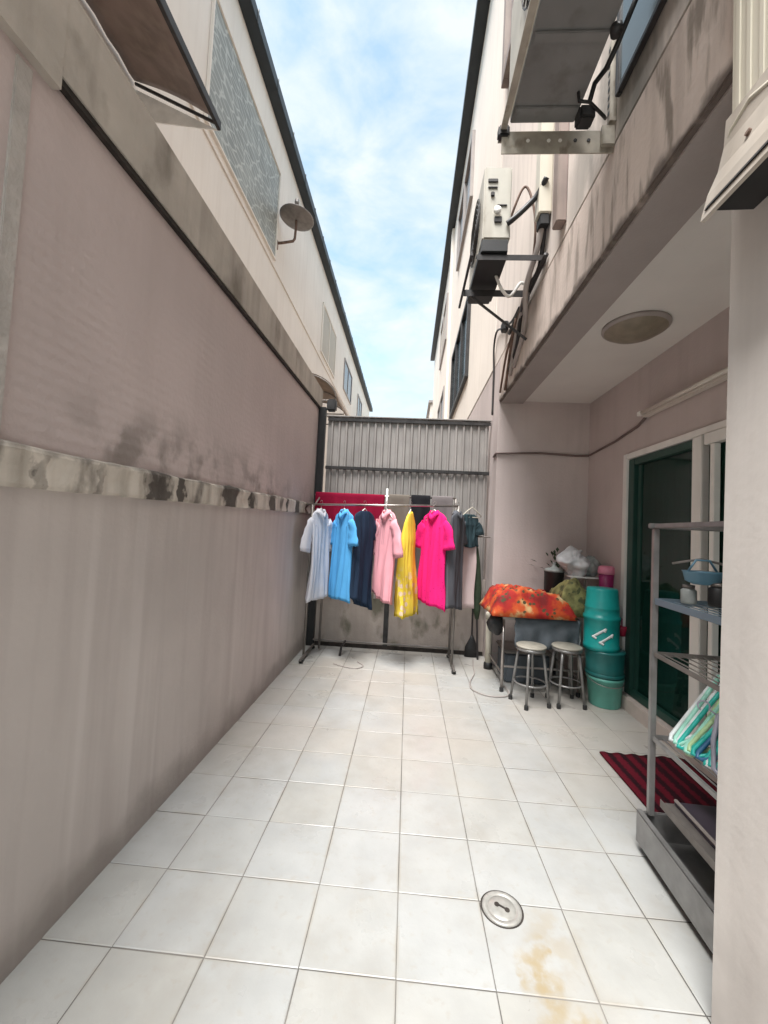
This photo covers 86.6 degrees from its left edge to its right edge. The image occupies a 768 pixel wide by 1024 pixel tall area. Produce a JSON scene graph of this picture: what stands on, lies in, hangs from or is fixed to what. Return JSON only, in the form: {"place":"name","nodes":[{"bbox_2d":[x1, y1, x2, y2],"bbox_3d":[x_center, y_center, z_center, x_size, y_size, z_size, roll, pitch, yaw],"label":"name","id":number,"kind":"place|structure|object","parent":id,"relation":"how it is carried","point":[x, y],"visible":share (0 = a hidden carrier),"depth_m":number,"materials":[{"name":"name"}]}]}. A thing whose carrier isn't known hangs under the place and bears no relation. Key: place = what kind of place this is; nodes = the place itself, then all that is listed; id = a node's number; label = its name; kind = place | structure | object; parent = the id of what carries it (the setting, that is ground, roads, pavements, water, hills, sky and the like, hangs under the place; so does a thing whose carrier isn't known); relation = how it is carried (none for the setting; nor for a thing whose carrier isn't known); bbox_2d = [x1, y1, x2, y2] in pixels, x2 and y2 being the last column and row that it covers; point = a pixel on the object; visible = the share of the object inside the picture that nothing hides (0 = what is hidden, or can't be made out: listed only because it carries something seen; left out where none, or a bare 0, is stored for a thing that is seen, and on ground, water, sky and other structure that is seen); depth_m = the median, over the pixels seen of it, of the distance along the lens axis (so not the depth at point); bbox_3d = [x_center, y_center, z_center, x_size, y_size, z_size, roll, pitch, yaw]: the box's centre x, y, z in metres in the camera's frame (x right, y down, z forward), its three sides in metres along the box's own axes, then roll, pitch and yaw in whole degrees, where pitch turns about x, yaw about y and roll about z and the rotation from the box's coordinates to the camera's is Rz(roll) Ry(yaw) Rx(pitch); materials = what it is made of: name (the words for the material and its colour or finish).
{"place":"outdoors","nodes":[
{"label":"outdoors","id":0,"kind":"place"},
{"bbox_2d":[79,0,372,491],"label":"neighbour house","id":1,"kind":"structure","parent":0,"point":[244,169],"depth_m":8.24,"materials":[{"name":"beige paint"}]},
{"bbox_2d":[85,0,220,130],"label":"window awning","id":2,"kind":"object","parent":1,"relation":"attached to","point":[145,38],"depth_m":4.23,"materials":[{"name":"metal"}]},
{"bbox_2d":[204,0,281,260],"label":"window","id":3,"kind":"structure","parent":1,"relation":"in","point":[243,142],"depth_m":7.46,"materials":[{"name":"grey glass"}]},
{"bbox_2d":[277,198,313,249],"bbox_3d":[-2.053,-6.763,9.571,0.794,1.130,0.799,5,-3,-41],"label":"satellite dish","id":4,"kind":"object","parent":1,"relation":"attached to","point":[296,216],"visible":0.98,"depth_m":9.53,"materials":[{"name":"metal"}]},
{"bbox_2d":[320,302,336,378],"bbox_3d":[-2.119,-6.526,15.777,0.049,1.800,2.600,3,-3,3],"label":"window","id":5,"kind":"structure","parent":1,"relation":"in","point":[328,335],"depth_m":15.62,"materials":[{"name":"white glass"}]},
{"bbox_2d":[312,373,347,424],"bbox_3d":[-1.832,-3.553,13.087,1.185,0.852,2.750,3,-3,3],"label":"arched awning","id":6,"kind":"object","parent":1,"relation":"attached to","point":[328,389],"visible":0.58,"depth_m":12.71,"materials":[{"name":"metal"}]},
{"bbox_2d":[343,358,352,404],"bbox_3d":[-1.822,-6.547,20.624,0.049,1.500,2.500,3,-3,3],"label":"window","id":7,"kind":"structure","parent":1,"relation":"in","point":[347,378],"depth_m":20.51,"materials":[{"name":"blue glass"}]},
{"bbox_2d":[357,394,361,415],"bbox_3d":[-1.537,-6.318,25.460,0.049,1.500,2.000,3,-3,3],"label":"window","id":8,"kind":"structure","parent":1,"relation":"in","point":[359,404],"depth_m":25.36,"materials":[{"name":"blue glass"}]},
{"bbox_2d":[0,645,712,1023],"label":"floor","id":9,"kind":"structure","parent":0,"point":[358,929],"depth_m":1.74,"materials":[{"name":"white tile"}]},
{"bbox_2d":[333,661,363,668],"bbox_3d":[-0.377,1.667,4.427,0.311,0.009,0.214,4,-3,-22],"label":"floor cable","id":10,"kind":"object","parent":9,"relation":"on","point":[350,667],"visible":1,"depth_m":4.39,"materials":[{"name":"white plastic"}]},
{"bbox_2d":[299,489,459,673],"bbox_3d":[-0.045,0.704,4.718,1.760,2.005,0.630,3,-3,3],"label":"clothes rack","id":11,"kind":"object","parent":9,"relation":"on","point":[450,639],"visible":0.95,"depth_m":4.64,"materials":[{"name":"silver metal"}]},
{"bbox_2d":[315,492,384,522],"bbox_3d":[-0.420,0.000,4.989,0.861,0.458,0.106,3,-3,3],"label":"towel","id":12,"kind":"object","parent":11,"relation":"hanging from","point":[332,512],"visible":0.52,"depth_m":4.96,"materials":[{"name":"red fabric"}]},
{"bbox_2d":[388,494,409,533],"bbox_3d":[0.174,0.107,4.945,0.263,0.638,0.099,3,-3,3],"label":"cloth","id":13,"kind":"object","parent":11,"relation":"hanging from","point":[401,513],"visible":0.46,"depth_m":4.93,"materials":[{"name":"beige fabric"}]},
{"bbox_2d":[411,495,429,531],"bbox_3d":[0.434,0.050,4.937,0.244,0.509,0.103,3,-3,3],"label":"cloth","id":14,"kind":"object","parent":11,"relation":"hanging from","point":[419,513],"visible":0.59,"depth_m":4.91,"materials":[{"name":"black fabric"}]},
{"bbox_2d":[431,496,452,523],"bbox_3d":[0.690,0.133,4.913,0.266,0.653,0.099,3,-3,3],"label":"cloth","id":15,"kind":"object","parent":11,"relation":"hanging from","point":[443,500],"visible":0.36,"depth_m":4.90,"materials":[{"name":"grey fabric"}]},
{"bbox_2d":[463,500,481,517],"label":"clothes hanger","id":16,"kind":"object","parent":11,"relation":"hanging from","point":[475,510],"visible":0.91,"depth_m":4.85,"materials":[{"name":"white plastic"}]},
{"bbox_2d":[464,514,483,547],"bbox_3d":[1.002,0.226,4.857,0.443,0.399,0.135,4,-3,-21],"label":"shirt","id":17,"kind":"object","parent":16,"relation":"hanging from","point":[474,529],"visible":0.61,"depth_m":4.83,"materials":[{"name":"teal fabric"}]},
{"bbox_2d":[306,399,490,655],"bbox_3d":[0.200,0.170,5.225,2.218,3.190,0.200,3,-3,3],"label":"metal fence","id":18,"kind":"object","parent":9,"relation":"on","point":[431,457],"visible":0.54,"depth_m":5.20,"materials":[{"name":"grey metal"}]},
{"bbox_2d":[464,609,478,657],"bbox_3d":[1.096,1.146,5.016,0.180,1.250,0.070,3,-3,3],"label":"broom","id":19,"kind":"object","parent":9,"relation":"on","point":[470,649],"visible":0.8,"depth_m":4.97,"materials":[{"name":"plastic"}]},
{"bbox_2d":[473,547,480,659],"bbox_3d":[1.117,1.019,4.920,0.120,1.500,0.114,0,-3,3],"label":"parasol","id":20,"kind":"object","parent":9,"relation":"on","point":[477,597],"visible":0.6,"depth_m":4.88,"materials":[{"name":"fabric"}]},
{"bbox_2d":[483,611,492,669],"bbox_3d":[1.182,1.442,4.596,0.100,0.630,0.097,3,-3,3],"label":"drain pipe","id":21,"kind":"object","parent":9,"relation":"on","point":[487,664],"visible":0.76,"depth_m":4.56,"materials":[{"name":"beige plastic"}]},
{"bbox_2d":[469,659,509,697],"bbox_3d":[1.039,1.730,4.305,0.368,0.010,1.092,3,-3,3],"label":"floor cable","id":22,"kind":"object","parent":9,"relation":"on","point":[485,694],"visible":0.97,"depth_m":3.87,"materials":[{"name":"white plastic"}]},
{"bbox_2d":[480,890,523,928],"bbox_3d":[0.473,1.587,1.637,0.169,0.010,0.169,3,-3,3],"label":"floor drain","id":23,"kind":"object","parent":9,"relation":"on","point":[497,909],"visible":1,"depth_m":1.63,"materials":[{"name":"metal"}]},
{"bbox_2d":[496,640,551,684],"bbox_3d":[1.470,1.593,4.331,0.490,0.335,0.400,3,-3,3],"label":"storage box","id":24,"kind":"object","parent":9,"relation":"on","point":[510,650],"visible":0.55,"depth_m":4.16,"materials":[{"name":"plastic"}]},
{"bbox_2d":[508,641,550,710],"bbox_3d":[1.321,1.462,3.684,0.290,0.524,0.290,4,-3,-16],"label":"stool","id":25,"kind":"object","parent":9,"relation":"on","point":[531,648],"visible":1,"depth_m":3.62,"materials":[{"name":"grey metal"}]},
{"bbox_2d":[488,617,582,697],"bbox_3d":[1.523,1.397,4.242,0.760,0.722,0.710,3,-3,3],"label":"table","id":26,"kind":"object","parent":9,"relation":"on","point":[566,669],"visible":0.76,"depth_m":3.92,"materials":[{"name":"silver metal"}]},
{"bbox_2d":[486,615,502,634],"bbox_3d":[1.096,1.063,3.995,0.185,0.287,0.127,3,-3,3],"label":"black bag","id":27,"kind":"object","parent":26,"relation":"hanging from","point":[494,624],"visible":0.63,"depth_m":3.95,"materials":[{"name":"plastic"}]},
{"bbox_2d":[479,584,577,620],"bbox_3d":[1.446,0.880,4.182,0.820,0.287,0.676,3,-3,3],"label":"blanket","id":28,"kind":"object","parent":26,"relation":"on","point":[508,600],"visible":1,"depth_m":3.90,"materials":[{"name":"orange fabric"}]},
{"bbox_2d":[514,617,579,649],"bbox_3d":[1.557,1.170,4.034,0.612,0.297,0.361,3,-3,3],"label":"tablecloth","id":29,"kind":"object","parent":26,"relation":"on","point":[547,633],"visible":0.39,"depth_m":3.88,"materials":[{"name":"fabric"}]},
{"bbox_2d":[529,547,564,571],"bbox_3d":[1.884,0.726,4.539,0.530,0.676,0.321,2,-3,21],"label":"potted plant","id":30,"kind":"object","parent":26,"relation":"on","point":[554,555],"visible":0.25,"depth_m":4.48,"materials":[{"name":"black plant"}]},
{"bbox_2d":[544,562,564,592],"bbox_3d":[1.837,0.801,4.417,0.216,0.510,0.214,3,-3,3],"label":"cooking pot","id":31,"kind":"object","parent":26,"relation":"on","point":[553,575],"visible":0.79,"depth_m":4.35,"materials":[{"name":"brown metal"}]},
{"bbox_2d":[549,578,585,617],"bbox_3d":[1.857,0.830,4.102,0.336,0.366,0.440,3,-3,3],"label":"cloth","id":32,"kind":"object","parent":26,"relation":"on","point":[571,592],"visible":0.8,"depth_m":3.93,"materials":[{"name":"fabric"}]},
{"bbox_2d":[545,642,586,709],"bbox_3d":[1.663,1.480,3.723,0.290,0.524,0.290,3,-3,-2],"label":"stool","id":33,"kind":"object","parent":9,"relation":"on","point":[571,649],"visible":0.97,"depth_m":3.65,"materials":[{"name":"grey metal"}]},
{"bbox_2d":[556,573,598,686],"bbox_3d":[2.053,1.228,4.324,0.310,1.120,0.370,3,-3,3],"label":"plant stand","id":34,"kind":"object","parent":9,"relation":"on","point":[583,650],"visible":0.3,"depth_m":4.25,"materials":[{"name":"white metal"}]},
{"bbox_2d":[556,545,590,576],"bbox_3d":[1.991,0.520,4.296,0.332,0.339,0.287,2,-3,24],"label":"plastic bag","id":35,"kind":"object","parent":34,"relation":"on","point":[572,560],"visible":0.99,"depth_m":4.23,"materials":[{"name":"white plastic"}]},
{"bbox_2d":[585,555,600,576],"bbox_3d":[2.154,0.569,4.274,0.234,0.238,0.190,3,-3,3],"label":"plastic bag","id":36,"kind":"object","parent":34,"relation":"on","point":[595,564],"visible":0.57,"depth_m":4.21,"materials":[{"name":"white plastic"}]},
{"bbox_2d":[586,673,624,709],"bbox_3d":[2.024,1.630,3.742,0.327,0.262,0.320,3,-3,3],"label":"bucket","id":37,"kind":"object","parent":9,"relation":"on","point":[604,694],"visible":0.77,"depth_m":3.63,"materials":[{"name":"teal plastic"}]},
{"bbox_2d":[584,647,625,680],"bbox_3d":[2.031,1.379,3.756,0.340,0.240,0.340,3,-3,3],"label":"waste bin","id":38,"kind":"object","parent":37,"relation":"on","point":[605,666],"visible":0.87,"depth_m":3.62,"materials":[{"name":"teal plastic"}]},
{"bbox_2d":[583,586,620,652],"bbox_3d":[2.016,0.979,3.776,0.314,0.556,0.314,3,-3,3],"label":"bucket","id":39,"kind":"object","parent":38,"relation":"on","point":[601,616],"visible":1,"depth_m":3.66,"materials":[{"name":"teal plastic"}]},
{"bbox_2d":[620,618,626,636],"bbox_3d":[2.219,1.072,3.800,0.094,0.160,0.093,3,-3,3],"label":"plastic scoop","id":40,"kind":"object","parent":39,"relation":"hanging from","point":[623,629],"visible":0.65,"depth_m":3.77,"materials":[{"name":"red plastic"}]},
{"bbox_2d":[599,751,716,812],"bbox_3d":[1.910,1.690,2.510,0.843,0.023,0.650,3,-3,3],"label":"door mat","id":41,"kind":"object","parent":9,"relation":"on","point":[674,780],"depth_m":2.55,"materials":[{"name":"red fabric"}]},
{"bbox_2d":[636,521,723,952],"bbox_3d":[1.475,0.844,1.658,0.500,1.592,0.680,3,-3,6],"label":"shelf rack","id":42,"kind":"object","parent":9,"relation":"on","point":[678,848],"visible":0.45,"depth_m":1.83,"materials":[{"name":"grey metal"}]},
{"bbox_2d":[680,584,696,603],"bbox_3d":[1.422,0.383,1.904,0.063,0.085,0.062,3,-3,3],"label":"jar","id":43,"kind":"object","parent":42,"relation":"on","point":[688,594],"visible":1,"depth_m":1.88,"materials":[{"name":"grey plastic"}]},
{"bbox_2d":[668,674,717,741],"bbox_3d":[1.493,0.928,1.824,0.019,0.417,0.215,44,-5,-23],"label":"clothes hanger","id":44,"kind":"object","parent":42,"relation":"on","point":[672,733],"visible":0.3,"depth_m":1.90,"materials":[{"name":"white plastic"}]},
{"bbox_2d":[674,799,716,849],"bbox_3d":[1.480,1.342,1.624,0.320,0.024,0.520,3,-3,6],"label":"laptop tray","id":45,"kind":"object","parent":42,"relation":"on","point":[701,819],"visible":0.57,"depth_m":1.79,"materials":[{"name":"purple plastic"}]},
{"bbox_2d":[675,685,719,746],"bbox_3d":[1.505,0.943,1.797,0.019,0.417,0.215,45,-5,-29],"label":"clothes hanger","id":46,"kind":"object","parent":42,"relation":"on","point":[699,711],"visible":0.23,"depth_m":1.88,"materials":[{"name":"white plastic"}]},
{"bbox_2d":[672,558,722,565],"bbox_3d":[1.545,0.248,1.894,0.335,0.061,0.073,1,-3,28],"label":"hanging wire","id":47,"kind":"object","parent":42,"relation":"hanging from","point":[692,560],"visible":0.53,"depth_m":1.93,"materials":[{"name":"metal"}]},
{"bbox_2d":[682,559,722,584],"bbox_3d":[1.466,0.277,1.876,0.172,0.114,0.132,3,-3,3],"label":"peg basket","id":48,"kind":"object","parent":47,"relation":"hanging from","point":[698,577],"visible":0.94,"depth_m":1.84,"materials":[{"name":"blue plastic"}]},
{"bbox_2d":[676,691,719,749],"bbox_3d":[1.497,0.936,1.777,0.019,0.417,0.215,43,-3,-22],"label":"clothes hanger","id":49,"kind":"object","parent":42,"relation":"on","point":[698,718],"visible":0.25,"depth_m":1.86,"materials":[{"name":"teal plastic"}]},
{"bbox_2d":[673,674,719,745],"bbox_3d":[1.496,0.925,1.809,0.020,0.417,0.215,44,-7,-23],"label":"clothes hanger","id":50,"kind":"object","parent":49,"relation":"on","point":[707,693],"visible":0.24,"depth_m":1.89,"materials":[{"name":"green plastic"}]},
{"bbox_2d":[685,699,718,757],"bbox_3d":[1.527,0.956,1.769,0.020,0.417,0.215,43,-6,-34],"label":"clothes hanger","id":51,"kind":"object","parent":42,"relation":"on","point":[716,704],"visible":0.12,"depth_m":1.85,"materials":[{"name":"plastic"}]},
{"bbox_2d":[687,711,718,753],"bbox_3d":[1.526,0.945,1.737,0.020,0.417,0.215,43,0,-32],"label":"clothes hanger","id":52,"kind":"object","parent":42,"relation":"on","point":[703,731],"visible":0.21,"depth_m":1.81,"materials":[{"name":"plastic"}]},
{"bbox_2d":[683,704,718,755],"bbox_3d":[1.517,0.950,1.753,0.020,0.417,0.215,44,-3,-32],"label":"clothes hanger","id":53,"kind":"object","parent":52,"relation":"on","point":[708,718],"visible":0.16,"depth_m":1.83,"materials":[{"name":"green plastic"}]},
{"bbox_2d":[695,728,718,761],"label":"clothes hanger","id":54,"kind":"object","parent":42,"relation":"on","point":[702,747],"visible":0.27,"depth_m":1.76,"materials":[{"name":"blue plastic"}]},
{"bbox_2d":[690,727,712,756],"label":"clothes hanger","id":55,"kind":"object","parent":54,"relation":"on","point":[700,742],"visible":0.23,"depth_m":1.78,"materials":[{"name":"teal plastic"}]},
{"bbox_2d":[697,700,718,774],"bbox_3d":[1.471,0.900,1.762,0.019,0.417,0.215,44,-2,-35],"label":"clothes hanger","id":56,"kind":"object","parent":42,"relation":"on","point":[713,743],"visible":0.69,"depth_m":1.75,"materials":[{"name":"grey plastic"}]},
{"bbox_2d":[703,739,717,765],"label":"clothes hanger","id":57,"kind":"object","parent":42,"relation":"on","point":[708,754],"visible":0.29,"depth_m":1.74,"materials":[{"name":"teal plastic"}]},
{"bbox_2d":[708,583,721,607],"bbox_3d":[1.498,0.374,1.830,0.074,0.105,0.072,3,-3,3],"label":"jar","id":58,"kind":"object","parent":42,"relation":"on","point":[714,595],"visible":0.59,"depth_m":1.81,"materials":[{"name":"brown glass"}]},
{"label":"clothes hanger","id":59,"kind":"object","parent":42,"relation":"on","visible":0},
{"bbox_2d":[708,745,717,766],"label":"clothes hanger","id":60,"kind":"object","parent":59,"relation":"on","point":[709,761],"visible":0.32,"depth_m":1.72,"materials":[{"name":"teal plastic"}]},
{"bbox_2d":[255,0,476,417],"label":"sky","id":61,"kind":"structure","parent":0,"point":[373,91],"materials":[{"name":"blue"}]},
{"bbox_2d":[426,400,432,417],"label":"house","id":62,"kind":"structure","parent":0,"point":[429,409],"depth_m":22.54,"materials":[{"name":"white concrete"}]},
{"bbox_3d":[2.196,0.934,4.069,0.129,0.018,0.160,3,-3,3],"label":"wall shelf","id":63,"kind":"object","parent":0,"visible":0},
{"bbox_2d":[598,565,614,587],"bbox_3d":[2.221,0.731,4.077,0.160,0.385,0.160,3,-3,3],"label":"cup","id":64,"kind":"object","parent":63,"relation":"on","point":[606,575],"visible":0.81,"depth_m":4.02,"materials":[{"name":"plastic"}]},
{"label":"clothes hanger","id":65,"kind":"object","parent":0,"visible":0},
{"bbox_2d":[394,512,417,619],"bbox_3d":[0.279,0.579,4.579,0.182,1.169,0.424,1,-3,31],"label":"dress","id":66,"kind":"object","parent":65,"relation":"hanging from","point":[405,598],"visible":0.94,"depth_m":4.48,"materials":[{"name":"yellow fabric"}]},
{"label":"ground","id":67,"kind":"structure","parent":0,"visible":0},
{"bbox_2d":[0,0,322,983],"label":"boundary wall","id":68,"kind":"structure","parent":67,"relation":"on","point":[160,396],"depth_m":1.68,"materials":[{"name":"paint"}]},
{"bbox_2d":[430,0,767,1023],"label":"home","id":69,"kind":"object","parent":67,"relation":"on","point":[632,234],"visible":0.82,"depth_m":2.81,"materials":[{"name":"paint"}]},
{"bbox_2d":[437,386,444,418],"bbox_3d":[2.015,-3.166,14.673,0.059,1.800,2.800,3,-3,3],"label":"window","id":70,"kind":"structure","parent":69,"relation":"in","point":[440,413],"depth_m":14.21,"materials":[{"name":"grey glass"}]},
{"bbox_2d":[439,293,448,369],"bbox_3d":[2.196,-6.546,15.072,0.059,1.600,2.700,3,-3,3],"label":"window","id":71,"kind":"structure","parent":69,"relation":"in","point":[443,336],"depth_m":14.94,"materials":[{"name":"grey metal"}]},
{"bbox_2d":[449,298,470,418],"bbox_3d":[1.681,-3.300,9.183,0.069,1.650,3.000,3,-3,3],"label":"window","id":72,"kind":"structure","parent":69,"relation":"in","point":[460,356],"depth_m":8.66,"materials":[{"name":"glass"}]},
{"bbox_2d":[456,130,475,270],"bbox_3d":[1.869,-7.013,9.448,0.069,1.400,2.400,3,-3,3],"label":"window","id":73,"kind":"structure","parent":69,"relation":"in","point":[467,194],"depth_m":9.20,"materials":[{"name":"grey glass"}]},
{"bbox_2d":[458,168,542,340],"bbox_3d":[1.023,-2.186,3.643,0.604,1.228,0.780,3,-3,3],"label":"air conditioner","id":74,"kind":"object","parent":69,"relation":"attached to","point":[490,239],"visible":0.98,"depth_m":3.33,"materials":[{"name":"paint"}]},
{"bbox_2d":[494,275,523,297],"bbox_3d":[1.130,-1.968,3.590,0.357,0.190,0.056,4,-3,-18],"label":"drain hose","id":75,"kind":"object","parent":74,"relation":"attached to","point":[504,293],"visible":0.84,"depth_m":3.55,"materials":[{"name":"white plastic"}]},
{"bbox_2d":[511,185,536,298],"bbox_3d":[1.161,-2.273,3.573,0.289,0.964,0.368,3,-3,3],"label":"refrigerant hose","id":76,"kind":"object","parent":74,"relation":"attached to","point":[531,196],"visible":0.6,"depth_m":3.42,"materials":[{"name":"black rubber"}]},
{"bbox_2d":[506,176,548,225],"bbox_3d":[1.139,-2.451,3.238,0.317,0.315,0.091,2,-3,27],"label":"refrigerant hose","id":77,"kind":"object","parent":74,"relation":"attached to","point":[522,210],"visible":0.94,"depth_m":3.24,"materials":[{"name":"black plastic"}]},
{"bbox_2d":[501,321,508,332],"bbox_3d":[1.338,-2.055,4.531,0.071,0.100,0.100,3,-3,3],"label":"junction box","id":78,"kind":"object","parent":69,"relation":"attached to","point":[504,328],"visible":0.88,"depth_m":4.50,"materials":[{"name":"black plastic"}]},
{"bbox_2d":[491,306,519,414],"bbox_3d":[1.338,-1.741,4.533,0.040,0.992,1.234,3,-3,3],"label":"wall cable","id":79,"kind":"object","parent":69,"relation":"attached to","point":[510,322],"depth_m":5.11,"materials":[{"name":"rubber"}]},
{"bbox_2d":[499,318,515,392],"bbox_3d":[1.312,-1.640,4.361,0.040,0.512,0.720,3,-3,5],"label":"wall pipe","id":80,"kind":"object","parent":69,"relation":"attached to","point":[504,364],"depth_m":4.42,"materials":[{"name":"brown plastic"}]},
{"bbox_2d":[501,0,513,88],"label":"window","id":81,"kind":"structure","parent":69,"relation":"in","point":[508,4],"depth_m":5.04,"materials":[{"name":"white glass"}]},
{"bbox_2d":[504,299,521,390],"bbox_3d":[1.298,-1.652,4.112,0.046,0.633,0.726,3,-3,5],"label":"wall pipe","id":82,"kind":"object","parent":69,"relation":"attached to","point":[508,361],"depth_m":4.20,"materials":[{"name":"brown plastic"}]},
{"bbox_2d":[508,293,529,375],"bbox_3d":[1.288,-1.715,3.914,0.051,0.567,0.730,3,-3,5],"label":"wall pipe","id":83,"kind":"object","parent":69,"relation":"attached to","point":[512,359],"depth_m":4.05,"materials":[{"name":"brown metal"}]},
{"bbox_2d":[508,252,548,334],"bbox_3d":[1.295,-1.952,3.751,0.045,0.100,1.154,3,-3,3],"label":"wall pipe","id":84,"kind":"object","parent":69,"relation":"attached to","point":[542,262],"depth_m":3.34,"materials":[{"name":"metal"}]},
{"bbox_2d":[535,122,568,232],"bbox_3d":[1.268,-2.764,3.084,0.099,1.500,0.440,3,-3,3],"label":"pipe trunking","id":85,"kind":"object","parent":69,"relation":"attached to","point":[543,202],"visible":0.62,"depth_m":3.17,"materials":[{"name":"beige plastic"}]},
{"bbox_2d":[508,229,546,370],"bbox_3d":[1.276,-1.876,3.768,0.082,0.723,1.122,3,-3,4],"label":"refrigerant hose","id":86,"kind":"object","parent":85,"relation":"hanging from","point":[535,275],"visible":0.62,"depth_m":3.48,"materials":[{"name":"rubber"}]},
{"bbox_2d":[512,228,543,367],"bbox_3d":[1.254,-1.871,3.661,0.105,0.807,0.951,3,-3,6],"label":"refrigerant hose","id":87,"kind":"object","parent":85,"relation":"hanging from","point":[527,283],"visible":0.84,"depth_m":3.47,"materials":[{"name":"rubber"},{"name":"plastic"}]},
{"bbox_2d":[497,0,637,154],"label":"air conditioner","id":88,"kind":"object","parent":69,"relation":"attached to","point":[557,48],"visible":1,"depth_m":1.98,"materials":[{"name":"paint"}]},
{"bbox_2d":[493,417,646,457],"bbox_3d":[2.065,-0.732,4.464,0.790,0.178,1.707,5,-3,-39],"label":"cable conduit","id":89,"kind":"object","parent":69,"relation":"attached to","point":[623,435],"visible":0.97,"depth_m":4.71,"materials":[{"name":"plastic"}]},
{"bbox_2d":[601,310,671,343],"bbox_3d":[1.849,-1.319,3.002,0.444,0.094,0.444,3,-3,3],"label":"ceiling lamp","id":90,"kind":"object","parent":69,"relation":"attached to","point":[635,327],"visible":1,"depth_m":2.90,"materials":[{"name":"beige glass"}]},
{"bbox_2d":[615,0,666,96],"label":"window","id":91,"kind":"structure","parent":69,"relation":"in","point":[646,13],"depth_m":1.98,"materials":[{"name":"glass"}]},
{"bbox_2d":[619,419,726,747],"bbox_3d":[2.218,0.492,2.464,0.132,2.207,2.816,3,-3,3],"label":"sliding door","id":92,"kind":"structure","parent":69,"relation":"in","point":[680,479],"depth_m":3.21,"materials":[{"name":"green glass"}]},
{"bbox_2d":[637,367,727,416],"bbox_3d":[2.225,-0.879,2.969,0.104,0.050,1.200,3,-3,3],"label":"tube light","id":93,"kind":"object","parent":69,"relation":"attached to","point":[718,377],"visible":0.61,"depth_m":2.96,"materials":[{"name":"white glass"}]},
{"bbox_2d":[700,0,767,222],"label":"downpipe channel","id":94,"kind":"object","parent":69,"relation":"attached to","point":[740,182],"visible":1,"depth_m":1.19,"materials":[{"name":"beige plastic"}]},
{"label":"clothes hanger","id":95,"kind":"object","parent":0,"visible":0},
{"bbox_2d":[300,508,332,602],"bbox_3d":[-0.747,0.485,4.636,0.141,1.044,0.689,2,-3,25],"label":"shirt","id":96,"kind":"object","parent":95,"relation":"hanging from","point":[316,538],"visible":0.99,"depth_m":4.57,"materials":[{"name":"white fabric"}]},
{"label":"clothes hanger","id":97,"kind":"object","parent":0,"visible":0},
{"bbox_2d":[328,509,357,603],"bbox_3d":[-0.488,0.478,4.612,0.153,1.026,0.690,4,-3,-32],"label":"shirt","id":98,"kind":"object","parent":97,"relation":"hanging from","point":[344,539],"visible":0.98,"depth_m":4.51,"materials":[{"name":"blue fabric"}]},
{"label":"clothes hanger","id":99,"kind":"object","parent":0,"visible":0},
{"bbox_2d":[350,511,376,609],"bbox_3d":[-0.233,0.558,4.651,0.172,1.138,0.504,1,-3,35],"label":"shirt","id":100,"kind":"object","parent":99,"relation":"hanging from","point":[361,570],"visible":0.93,"depth_m":4.58,"materials":[{"name":"blue fabric"}]},
{"label":"clothes hanger","id":101,"kind":"object","parent":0,"visible":0},
{"bbox_2d":[372,510,402,604],"bbox_3d":[-0.001,0.491,4.585,0.151,1.038,0.736,4,-3,-29],"label":"shirt","id":102,"kind":"object","parent":101,"relation":"hanging from","point":[387,550],"visible":0.98,"depth_m":4.50,"materials":[{"name":"pink fabric"}]},
{"label":"clothes hanger","id":103,"kind":"object","parent":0,"visible":0},
{"bbox_2d":[415,510,454,611],"bbox_3d":[0.532,0.527,4.551,0.154,1.093,0.698,5,-3,-34],"label":"shirt","id":104,"kind":"object","parent":103,"relation":"hanging from","point":[434,542],"visible":0.98,"depth_m":4.46,"materials":[{"name":"pink fabric"}]},
{"label":"clothes hanger","id":105,"kind":"object","parent":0,"visible":0},
{"bbox_2d":[445,510,467,609],"bbox_3d":[0.814,0.545,4.592,0.145,1.114,0.508,1,-3,31],"label":"shirt","id":106,"kind":"object","parent":105,"relation":"hanging from","point":[453,571],"visible":0.88,"depth_m":4.45,"materials":[{"name":"grey fabric"}]},
{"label":"bar","id":107,"kind":"object","parent":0,"visible":0},
{"bbox_2d":[462,547,476,608],"bbox_3d":[1.007,0.719,4.881,0.176,0.854,0.103,3,-3,3],"label":"towel","id":108,"kind":"object","parent":107,"relation":"hanging from","point":[469,569],"visible":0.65,"depth_m":4.85,"materials":[{"name":"fabric"}]}
]}

